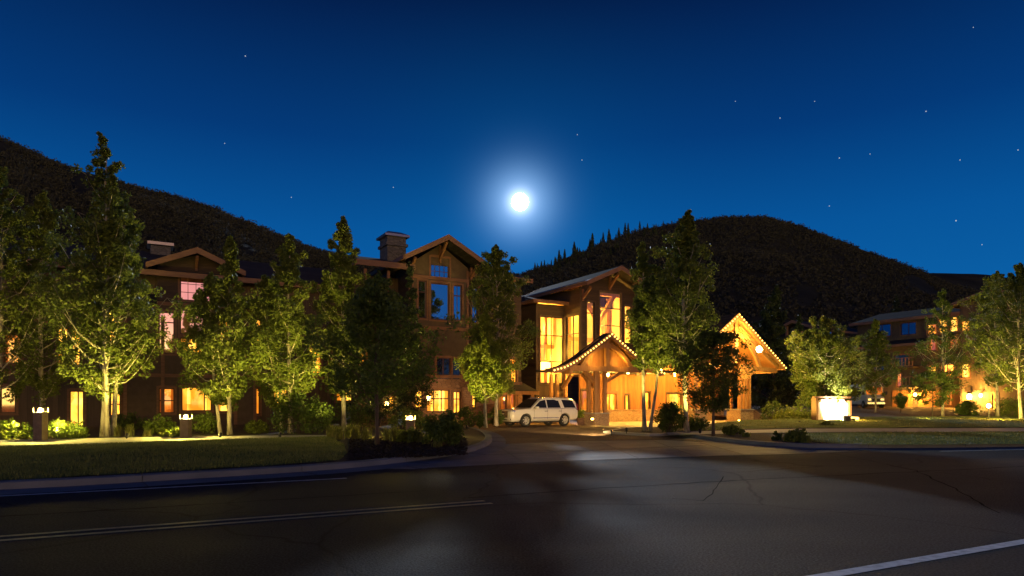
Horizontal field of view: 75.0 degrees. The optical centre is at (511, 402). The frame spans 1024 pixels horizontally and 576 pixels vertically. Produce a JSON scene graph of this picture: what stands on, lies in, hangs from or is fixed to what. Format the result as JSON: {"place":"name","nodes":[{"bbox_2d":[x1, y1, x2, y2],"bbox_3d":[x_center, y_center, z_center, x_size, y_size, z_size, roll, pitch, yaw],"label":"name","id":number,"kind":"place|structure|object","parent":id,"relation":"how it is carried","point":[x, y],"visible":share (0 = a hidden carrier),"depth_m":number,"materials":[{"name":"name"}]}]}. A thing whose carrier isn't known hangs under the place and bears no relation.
{"place":"outdoors","nodes":[
{"label":"outdoors","id":0,"kind":"place"},
{"bbox_2d":[0,435,325,445],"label":"footpath","id":1,"kind":"structure","parent":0,"point":[23,442],"depth_m":25.97,"materials":[{"name":"concrete"}]},
{"bbox_2d":[32,406,48,440],"bbox_3d":[-17.985,0.790,25.439,0.380,1.320,0.380,0,0,0],"label":"bollard light","id":2,"kind":"object","parent":1,"relation":"on","point":[40,426],"visible":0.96,"depth_m":25.27,"materials":[{"name":"orange metal"}]},
{"bbox_2d":[179,413,192,437],"bbox_3d":[-13.378,0.940,27.358,0.380,1.020,0.380,0,0,0],"label":"bollard light","id":3,"kind":"object","parent":1,"relation":"on","point":[185,427],"visible":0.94,"depth_m":27.19,"materials":[{"name":"orange metal"}]},
{"bbox_2d":[0,438,345,479],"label":"lawn","id":4,"kind":"structure","parent":0,"point":[168,451],"depth_m":16.00,"materials":[{"name":"green plant"}]},
{"bbox_2d":[0,422,484,480],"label":"planting bed","id":5,"kind":"object","parent":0,"point":[473,436],"visible":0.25,"depth_m":30.68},
{"bbox_2d":[0,418,32,439],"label":"shrub","id":6,"kind":"object","parent":5,"relation":"on","point":[5,426],"visible":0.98,"depth_m":26.40,"materials":[{"name":"green plant"}]},
{"bbox_2d":[0,167,76,402],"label":"aspen tree","id":7,"kind":"object","parent":5,"relation":"on","point":[10,220],"visible":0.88,"depth_m":31.92,"materials":[{"name":"green plant"}]},
{"bbox_2d":[0,190,98,411],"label":"aspen tree","id":8,"kind":"object","parent":5,"relation":"on","point":[43,206],"visible":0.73,"depth_m":32.50,"materials":[{"name":"green plant"}]},
{"bbox_2d":[48,417,89,438],"bbox_3d":[-18.176,1.054,27.088,1.881,0.998,1.765,0,0,0],"label":"shrub","id":9,"kind":"object","parent":5,"relation":"on","point":[77,429],"visible":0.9,"depth_m":26.88,"materials":[{"name":"green plant"}]},
{"bbox_2d":[34,131,185,436],"bbox_3d":[-17.209,-5.056,29.023,4.846,13.116,6.128,0,0,-8],"label":"aspen tree","id":10,"kind":"object","parent":5,"relation":"on","point":[121,265],"visible":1,"depth_m":28.22,"materials":[{"name":"green plant"}]},
{"bbox_2d":[110,411,148,429],"bbox_3d":[-20.571,1.010,35.558,2.202,1.115,2.147,0,0,0],"label":"shrub","id":11,"kind":"object","parent":5,"relation":"on","point":[122,421],"visible":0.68,"depth_m":35.50,"materials":[{"name":"green plant"}]},
{"bbox_2d":[142,412,176,434],"bbox_3d":[-16.109,0.992,30.448,1.477,1.120,1.424,0,0,0],"label":"shrub","id":12,"kind":"object","parent":5,"relation":"on","point":[160,427],"visible":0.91,"depth_m":30.23,"materials":[{"name":"green plant"}]},
{"bbox_2d":[159,427,179,436],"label":"shrub","id":13,"kind":"object","parent":5,"relation":"on","point":[174,432],"visible":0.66,"depth_m":27.81,"materials":[{"name":"green plant"}]},
{"bbox_2d":[190,411,216,433],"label":"shrub","id":14,"kind":"object","parent":5,"relation":"on","point":[203,424],"visible":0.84,"depth_m":30.93,"materials":[{"name":"green plant"}]},
{"bbox_2d":[162,234,266,434],"bbox_3d":[-13.538,-3.071,30.180,3.811,9.128,3.801,0,0,9],"label":"aspen tree","id":15,"kind":"object","parent":5,"relation":"on","point":[227,345],"visible":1,"depth_m":29.88,"materials":[{"name":"green plant"}]},
{"bbox_2d":[243,419,269,433],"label":"shrub","id":16,"kind":"object","parent":5,"relation":"on","point":[259,427],"visible":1,"depth_m":31.43,"materials":[{"name":"green plant"}]},
{"bbox_2d":[232,233,326,433],"bbox_3d":[-11.061,-3.309,31.704,4.296,9.597,4.435,0,0,-34],"label":"aspen tree","id":17,"kind":"object","parent":5,"relation":"on","point":[276,303],"visible":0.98,"depth_m":31.22,"materials":[{"name":"green plant"}]},
{"bbox_2d":[268,391,334,433],"bbox_3d":[-9.978,0.528,31.762,3.138,2.145,2.958,0,0,0],"label":"shrub","id":18,"kind":"object","parent":5,"relation":"on","point":[304,417],"visible":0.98,"depth_m":31.40,"materials":[{"name":"green plant"}]},
{"bbox_2d":[308,215,382,430],"bbox_3d":[-8.597,-4.128,34.653,4.171,11.235,4.126,0,0,-3],"label":"aspen tree","id":19,"kind":"object","parent":5,"relation":"on","point":[343,275],"visible":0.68,"depth_m":34.20,"materials":[{"name":"green plant"}]},
{"bbox_2d":[319,400,374,428],"bbox_3d":[-9.251,0.706,37.485,3.215,1.834,3.072,0,0,0],"label":"shrub","id":20,"kind":"object","parent":5,"relation":"on","point":[351,418],"visible":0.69,"depth_m":37.22,"materials":[{"name":"green plant"}]},
{"bbox_2d":[363,269,402,426],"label":"spruce tree","id":21,"kind":"object","parent":5,"relation":"on","point":[385,407],"visible":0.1,"depth_m":40.44,"materials":[{"name":"green plant"}]},
{"bbox_2d":[386,406,425,429],"bbox_3d":[-5.595,0.842,35.613,2.097,1.365,2.299,0,0,37],"label":"shrub","id":22,"kind":"object","parent":5,"relation":"on","point":[403,417],"visible":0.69,"depth_m":35.30,"materials":[{"name":"green plant"}]},
{"bbox_2d":[395,426,419,442],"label":"shrub","id":23,"kind":"object","parent":5,"relation":"on","point":[409,435],"visible":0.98,"depth_m":24.18,"materials":[{"name":"green plant"}]},
{"bbox_2d":[348,437,467,459],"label":"bark chips","id":24,"kind":"object","parent":5,"relation":"on","point":[360,450],"visible":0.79,"depth_m":20.29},
{"bbox_2d":[300,274,466,444],"bbox_3d":[-4.809,-1.454,23.317,5.058,5.883,6.274,0,0,-21],"label":"maple tree","id":25,"kind":"object","parent":24,"relation":"on","point":[391,341],"visible":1,"depth_m":22.29,"materials":[{"name":"green plant"}]},
{"bbox_2d":[418,409,465,445],"bbox_3d":[-2.344,0.833,22.506,1.508,1.328,1.582,0,0,28],"label":"shrub","id":26,"kind":"object","parent":24,"relation":"on","point":[446,429],"visible":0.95,"depth_m":22.19,"materials":[{"name":"green plant"}]},
{"bbox_2d":[388,261,437,419],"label":"spruce tree","id":27,"kind":"object","parent":5,"relation":"on","point":[411,293],"visible":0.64,"depth_m":40.53,"materials":[{"name":"green plant"}]},
{"bbox_2d":[455,405,484,428],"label":"shrub","id":28,"kind":"object","parent":5,"relation":"on","point":[478,422],"visible":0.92,"depth_m":39.22,"materials":[{"name":"green plant"}]},
{"bbox_2d":[0,416,1023,479],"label":"grass","id":29,"kind":"structure","parent":5,"relation":"on","point":[57,450],"depth_m":18.18,"materials":[{"name":"plant"}]},
{"bbox_2d":[350,422,363,438],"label":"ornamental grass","id":30,"kind":"object","parent":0,"point":[357,433],"depth_m":26.48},
{"bbox_2d":[0,139,969,411],"bbox_3d":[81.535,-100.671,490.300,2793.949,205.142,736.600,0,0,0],"label":"hills","id":31,"kind":"structure","parent":0,"point":[808,295],"depth_m":296.34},
{"bbox_2d":[0,135,979,384],"bbox_3d":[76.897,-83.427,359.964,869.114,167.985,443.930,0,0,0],"label":"hillside scrub","id":32,"kind":"object","parent":31,"relation":"on","point":[175,205],"visible":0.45,"depth_m":328.90,"materials":[{"name":"green plant"}]},
{"bbox_2d":[0,439,1023,575],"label":"road","id":33,"kind":"structure","parent":0,"point":[782,522],"depth_m":8.98,"materials":[{"name":"asphalt"}]},
{"bbox_2d":[0,500,492,540],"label":"yellow centre lines","id":34,"kind":"object","parent":33,"relation":"on","point":[230,522],"visible":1,"depth_m":8.95,"materials":[{"name":"paint"}]},
{"bbox_2d":[0,426,508,494],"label":"kerb","id":35,"kind":"structure","parent":33,"relation":"on","point":[486,445],"depth_m":14.17,"materials":[{"name":"concrete"}]},
{"bbox_2d":[2,449,1023,575],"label":"white lane lines","id":36,"kind":"object","parent":33,"relation":"on","point":[849,571],"visible":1,"depth_m":6.96,"materials":[{"name":"paint"}]},
{"bbox_2d":[9,453,1023,515],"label":"tar seams","id":37,"kind":"object","parent":33,"relation":"on","point":[595,488],"visible":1,"depth_m":11.85,"materials":[{"name":"black"}]},
{"bbox_2d":[389,440,850,468],"bbox_3d":[2.410,1.595,22.842,15.873,0.001,8.813,0,0,-23],"label":"concrete apron","id":38,"kind":"object","parent":33,"relation":"on","point":[573,450],"visible":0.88,"depth_m":21.77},
{"bbox_2d":[407,441,817,468],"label":"apron joints","id":39,"kind":"object","parent":38,"relation":"on","point":[603,460],"visible":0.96,"depth_m":20.45,"materials":[{"name":"black plastic"}]},
{"bbox_2d":[672,431,1023,449],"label":"kerb","id":40,"kind":"structure","parent":33,"relation":"on","point":[788,445],"depth_m":23.53,"materials":[{"name":"concrete"}]},
{"bbox_2d":[0,0,1023,277],"label":"sky","id":41,"kind":"structure","parent":0,"point":[462,108],"materials":[{"name":"blue"}]},
{"bbox_2d":[512,193,527,210],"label":"moon","id":42,"kind":"object","parent":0,"point":[519,201],"visible":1,"depth_m":2973.36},
{"bbox_2d":[463,419,704,443],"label":"driveway","id":43,"kind":"structure","parent":0,"point":[572,430],"depth_m":33.32,"materials":[{"name":"asphalt"}]},
{"bbox_2d":[453,311,515,427],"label":"aspen tree","id":44,"kind":"object","parent":43,"relation":"on","point":[483,354],"visible":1,"depth_m":38.75,"materials":[{"name":"green plant"}]},
{"bbox_2d":[487,407,505,424],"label":"shrub","id":45,"kind":"object","parent":43,"relation":"on","point":[501,419],"visible":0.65,"depth_m":42.77,"materials":[{"name":"green plant"}]},
{"bbox_2d":[461,244,541,425],"bbox_3d":[-0.718,-4.309,42.268,5.247,11.582,5.665,0,0,-16],"label":"aspen tree","id":46,"kind":"object","parent":43,"relation":"on","point":[495,256],"visible":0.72,"depth_m":41.77,"materials":[{"name":"green plant"}]},
{"bbox_2d":[499,397,577,426],"bbox_3d":[1.701,0.598,45.584,5.720,1.985,2.520,0,0,-35],"label":"parked car","id":47,"kind":"object","parent":43,"relation":"on","point":[562,411],"visible":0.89,"depth_m":44.94,"materials":[{"name":"white paint"}]},
{"bbox_2d":[603,427,671,435],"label":"kerb","id":48,"kind":"structure","parent":43,"relation":"on","point":[635,433],"depth_m":32.51,"materials":[{"name":"concrete"}]},
{"bbox_2d":[613,427,666,432],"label":"planting island","id":49,"kind":"structure","parent":0,"point":[654,430],"depth_m":35.45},
{"bbox_2d":[624,241,680,430],"bbox_3d":[7.376,-3.473,34.748,3.133,9.937,2.482,0,0,17],"label":"aspen tree","id":50,"kind":"object","parent":49,"relation":"on","point":[646,337],"visible":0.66,"depth_m":34.59,"materials":[{"name":"green plant"}]},
{"bbox_2d":[651,401,686,431],"bbox_3d":[7.668,0.708,32.418,1.739,1.630,1.636,0,0,0],"label":"shrub","id":51,"kind":"object","parent":49,"relation":"on","point":[669,414],"visible":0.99,"depth_m":32.20,"materials":[{"name":"green plant"}]},
{"bbox_2d":[681,413,709,430],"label":"shrub","id":52,"kind":"object","parent":49,"relation":"on","point":[694,424],"visible":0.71,"depth_m":34.36,"materials":[{"name":"green plant"}]},
{"bbox_2d":[586,419,726,427],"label":"entrance paving","id":53,"kind":"structure","parent":0,"point":[628,424],"depth_m":48.37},
{"bbox_2d":[545,332,664,424],"bbox_3d":[5.185,-1.640,49.084,9.660,6.480,7.155,0,0,-30],"label":"entrance canopy","id":54,"kind":"object","parent":53,"relation":"on","point":[605,353],"visible":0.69,"depth_m":46.74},
{"bbox_2d":[536,313,786,422],"bbox_3d":[12.429,-2.815,54.231,20.980,8.830,6.970,0,0,-30],"label":"porte cochere","id":55,"kind":"object","parent":53,"relation":"on","point":[766,360],"visible":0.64,"depth_m":54.67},
{"bbox_2d":[667,428,1023,434],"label":"footpath","id":56,"kind":"structure","parent":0,"point":[872,430],"depth_m":34.37,"materials":[{"name":"concrete"}]},
{"bbox_2d":[677,417,1023,443],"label":"planting bed","id":57,"kind":"object","parent":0,"point":[761,436],"visible":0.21,"depth_m":30.68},
{"bbox_2d":[640,209,719,431],"bbox_3d":[8.148,-3.972,32.735,3.728,10.918,4.488,0,0,1],"label":"aspen tree","id":58,"kind":"object","parent":57,"relation":"on","point":[689,269],"visible":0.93,"depth_m":32.18,"materials":[{"name":"green plant"}]},
{"bbox_2d":[660,330,759,435],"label":"maple tree","id":59,"kind":"object","parent":57,"relation":"on","point":[712,339],"visible":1,"depth_m":28.38,"materials":[{"name":"green plant"}]},
{"bbox_2d":[721,424,744,434],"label":"shrub","id":60,"kind":"object","parent":57,"relation":"on","point":[728,430],"visible":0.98,"depth_m":30.22,"materials":[{"name":"green plant"}]},
{"bbox_2d":[759,400,785,419],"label":"shrub","id":61,"kind":"object","parent":57,"relation":"on","point":[768,410],"visible":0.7,"depth_m":51.96,"materials":[{"name":"green plant"}]},
{"bbox_2d":[770,404,810,418],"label":"shrub","id":62,"kind":"object","parent":57,"relation":"on","point":[789,412],"visible":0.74,"depth_m":49.91,"materials":[{"name":"green plant"}]},
{"bbox_2d":[786,428,810,442],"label":"shrub","id":63,"kind":"object","parent":57,"relation":"on","point":[794,435],"visible":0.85,"depth_m":24.59,"materials":[{"name":"green plant"}]},
{"bbox_2d":[784,315,866,407],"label":"aspen tree","id":64,"kind":"object","parent":57,"relation":"on","point":[824,365],"visible":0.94,"depth_m":49.66,"materials":[{"name":"green plant"}]},
{"bbox_2d":[811,396,851,419],"bbox_3d":[23.393,0.520,48.756,5.183,1.960,0.420,0,0,-37],"label":"entrance sign","id":65,"kind":"object","parent":57,"relation":"on","point":[824,409],"visible":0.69,"depth_m":48.38,"materials":[{"name":"stone"}]},
{"bbox_2d":[816,337,878,400],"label":"aspen tree","id":66,"kind":"object","parent":57,"relation":"on","point":[855,366],"visible":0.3,"depth_m":53.23,"materials":[{"name":"green plant"}]},
{"bbox_2d":[884,362,971,415],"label":"maple tree","id":67,"kind":"object","parent":57,"relation":"on","point":[929,374],"visible":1,"depth_m":58.05,"materials":[{"name":"green plant"}]},
{"bbox_2d":[905,288,976,415],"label":"aspen tree","id":68,"kind":"object","parent":57,"relation":"on","point":[943,304],"visible":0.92,"depth_m":60.58,"materials":[{"name":"green plant"}]},
{"bbox_2d":[953,400,982,415],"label":"shrub","id":69,"kind":"object","parent":57,"relation":"on","point":[963,407],"visible":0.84,"depth_m":61.90,"materials":[{"name":"green plant"}]},
{"bbox_2d":[950,270,1023,415],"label":"aspen tree","id":70,"kind":"object","parent":57,"relation":"on","point":[985,313],"visible":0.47,"depth_m":58.58,"materials":[{"name":"green plant"}]},
{"bbox_2d":[963,262,1023,418],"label":"aspen tree","id":71,"kind":"object","parent":57,"relation":"on","point":[1011,285],"visible":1,"depth_m":52.03,"materials":[{"name":"green plant"}]},
{"bbox_2d":[992,395,1023,416],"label":"shrub","id":72,"kind":"object","parent":57,"relation":"on","point":[1010,409],"visible":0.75,"depth_m":58.29,"materials":[{"name":"green plant"}]},
{"bbox_2d":[707,416,1023,429],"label":"lawn","id":73,"kind":"structure","parent":0,"point":[785,423],"depth_m":43.28,"materials":[{"name":"green plant"}]},
{"bbox_2d":[721,406,1017,416],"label":"parking area","id":74,"kind":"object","parent":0,"point":[857,411],"visible":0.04,"depth_m":69.23,"materials":[{"name":"asphalt"}]},
{"bbox_2d":[728,376,768,408],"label":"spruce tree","id":75,"kind":"object","parent":74,"relation":"on","point":[735,404],"visible":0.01,"depth_m":74.62,"materials":[{"name":"green plant"}]},
{"bbox_2d":[751,285,805,409],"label":"pine tree","id":76,"kind":"object","parent":74,"relation":"on","point":[771,329],"visible":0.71,"depth_m":67.53,"materials":[{"name":"green plant"}]},
{"bbox_2d":[771,313,817,406],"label":"spruce tree","id":77,"kind":"object","parent":74,"relation":"on","point":[798,326],"visible":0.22,"depth_m":83.79,"materials":[{"name":"green plant"}]},
{"bbox_2d":[848,383,886,407],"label":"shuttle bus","id":78,"kind":"object","parent":74,"relation":"on","point":[865,400],"visible":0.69,"depth_m":76.02,"materials":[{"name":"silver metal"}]},
{"bbox_2d":[856,319,908,412],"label":"aspen tree","id":79,"kind":"object","parent":74,"relation":"on","point":[878,342],"visible":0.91,"depth_m":66.68,"materials":[{"name":"green plant"}]},
{"bbox_2d":[891,294,907,366],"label":"spruce tree","id":80,"kind":"object","parent":74,"relation":"on","point":[896,303],"visible":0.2,"depth_m":119.76,"materials":[{"name":"green plant"}]},
{"bbox_2d":[891,393,908,412],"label":"shrub","id":81,"kind":"object","parent":74,"relation":"on","point":[901,404],"visible":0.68,"depth_m":66.23,"materials":[{"name":"green plant"}]},
{"bbox_2d":[779,288,1023,408],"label":"annex","id":82,"kind":"object","parent":74,"relation":"on","point":[905,330],"visible":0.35,"depth_m":84.56,"materials":[{"name":"brown paint"}]},
{"bbox_2d":[872,322,891,337],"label":"window","id":83,"kind":"structure","parent":82,"relation":"in","point":[887,327],"depth_m":88.79,"materials":[{"name":"blue"}]},
{"bbox_2d":[892,390,912,406],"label":"garage door","id":84,"kind":"structure","parent":82,"relation":"in","point":[910,404],"depth_m":86.42,"materials":[{"name":"brown wood"}]},
{"bbox_2d":[900,321,916,335],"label":"window","id":85,"kind":"structure","parent":82,"relation":"in","point":[907,328],"depth_m":86.33,"materials":[{"name":"blue"}]},
{"bbox_2d":[918,390,938,406],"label":"garage door","id":86,"kind":"structure","parent":82,"relation":"in","point":[920,404],"depth_m":84.02,"materials":[{"name":"yellow wood"}]},
{"bbox_2d":[806,432,1023,444],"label":"lawn","id":87,"kind":"structure","parent":0,"point":[904,443],"depth_m":25.46,"materials":[{"name":"green plant"}]},
{"bbox_2d":[930,273,1023,290],"bbox_3d":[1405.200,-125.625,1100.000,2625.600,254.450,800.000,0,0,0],"label":"hills","id":88,"kind":"structure","parent":0,"point":[973,280],"depth_m":1256.81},
{"label":"ground","id":89,"kind":"structure","parent":0,"visible":0},
{"bbox_2d":[0,231,724,427],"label":"lodge","id":90,"kind":"structure","parent":89,"relation":"on","point":[571,318],"depth_m":47.19,"materials":[{"name":"brown paint"}]},
{"bbox_2d":[0,384,18,414],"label":"window","id":91,"kind":"structure","parent":90,"relation":"in","point":[6,408],"depth_m":38.57,"materials":[{"name":"yellow"}]},
{"bbox_2d":[2,332,23,365],"bbox_3d":[-28.946,-3.148,38.662,1.050,2.004,0.205,0,0,-30],"label":"window","id":92,"kind":"structure","parent":90,"relation":"in","point":[8,350],"depth_m":38.60,"materials":[{"name":"yellow"}]},
{"bbox_2d":[67,388,85,426],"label":"window","id":93,"kind":"structure","parent":90,"relation":"in","point":[76,397],"depth_m":40.23,"materials":[{"name":"yellow"}]},
{"bbox_2d":[109,391,122,417],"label":"window","id":94,"kind":"structure","parent":90,"relation":"in","point":[119,399],"depth_m":41.25,"materials":[{"name":"yellow"}]},
{"bbox_2d":[156,309,176,355],"bbox_3d":[-21.753,-4.419,41.991,1.134,2.904,0.205,0,0,-30],"label":"window","id":95,"kind":"structure","parent":90,"relation":"in","point":[172,324],"depth_m":42.12,"materials":[{"name":"pink"}]},
{"bbox_2d":[156,386,176,414],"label":"window","id":96,"kind":"structure","parent":90,"relation":"in","point":[170,391],"depth_m":42.07,"materials":[{"name":"brown"}]},
{"bbox_2d":[178,277,208,302],"bbox_3d":[-20.312,-7.344,42.865,2.102,1.885,0.205,0,0,-30],"label":"window","id":97,"kind":"structure","parent":90,"relation":"in","point":[187,287],"depth_m":42.66,"materials":[{"name":"pink"}]},
{"bbox_2d":[178,307,213,336],"bbox_3d":[-20.289,-5.158,42.821,2.100,1.841,0.205,0,0,-30],"label":"window","id":98,"kind":"structure","parent":90,"relation":"in","point":[182,325],"depth_m":42.51,"materials":[{"name":"pink"}]},
{"bbox_2d":[179,384,213,412],"bbox_3d":[-20.256,-0.251,42.839,2.024,1.843,0.205,0,0,-30],"label":"window","id":99,"kind":"structure","parent":90,"relation":"in","point":[189,400],"depth_m":42.77,"materials":[{"name":"yellow"}]},
{"bbox_2d":[417,278,427,319],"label":"window","id":100,"kind":"structure","parent":90,"relation":"in","point":[421,285],"depth_m":46.49,"materials":[{"name":"brown"}]},
{"bbox_2d":[425,387,450,413],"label":"window","id":101,"kind":"structure","parent":90,"relation":"in","point":[441,402],"depth_m":47.02,"materials":[{"name":"yellow"}]},
{"bbox_2d":[429,254,450,277],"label":"window","id":102,"kind":"structure","parent":90,"relation":"in","point":[434,270],"depth_m":47.13,"materials":[{"name":"brown"}]},
{"bbox_2d":[429,280,450,321],"bbox_3d":[-5.110,-7.152,47.112,1.667,2.868,0.205,0,0,-30],"label":"window","id":103,"kind":"structure","parent":90,"relation":"in","point":[439,294],"depth_m":47.16,"materials":[{"name":"blue"}]},
{"bbox_2d":[435,355,451,378],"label":"window","id":104,"kind":"structure","parent":90,"relation":"in","point":[443,357],"depth_m":47.26,"materials":[{"name":"brown"}]},
{"bbox_2d":[452,389,461,414],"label":"window","id":105,"kind":"structure","parent":90,"relation":"in","point":[455,392],"depth_m":47.63,"materials":[{"name":"yellow"}]},
{"bbox_2d":[452,282,463,321],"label":"window","id":106,"kind":"structure","parent":90,"relation":"in","point":[457,290],"depth_m":47.85,"materials":[{"name":"blue"}]},
{"bbox_2d":[539,314,563,384],"bbox_3d":[3.295,-4.386,55.600,2.480,5.783,0.205,0,0,-30],"label":"window","id":107,"kind":"structure","parent":90,"relation":"in","point":[547,316],"depth_m":55.60,"materials":[{"name":"yellow"}]},
{"bbox_2d":[565,312,579,360],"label":"window","id":108,"kind":"structure","parent":90,"relation":"in","point":[574,314],"depth_m":55.86,"materials":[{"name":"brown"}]},
{"bbox_2d":[580,388,585,409],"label":"window","id":109,"kind":"structure","parent":90,"relation":"in","point":[583,390],"depth_m":54.22,"materials":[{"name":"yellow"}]},
{"bbox_2d":[586,300,595,345],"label":"window","id":110,"kind":"structure","parent":90,"relation":"in","point":[590,301],"depth_m":54.69,"materials":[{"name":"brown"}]},
{"bbox_2d":[599,290,622,341],"bbox_3d":[8.190,-7.132,55.567,2.429,4.352,0.205,0,0,-30],"label":"window","id":111,"kind":"structure","parent":90,"relation":"in","point":[620,309],"depth_m":56.04,"materials":[{"name":"yellow"}]},
{"bbox_2d":[607,391,617,409],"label":"window","id":112,"kind":"structure","parent":90,"relation":"in","point":[611,395],"depth_m":55.73,"materials":[{"name":"yellow glass"}]},
{"bbox_2d":[666,392,681,408],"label":"window","id":113,"kind":"structure","parent":90,"relation":"in","point":[670,396],"depth_m":59.19,"materials":[{"name":"yellow"}]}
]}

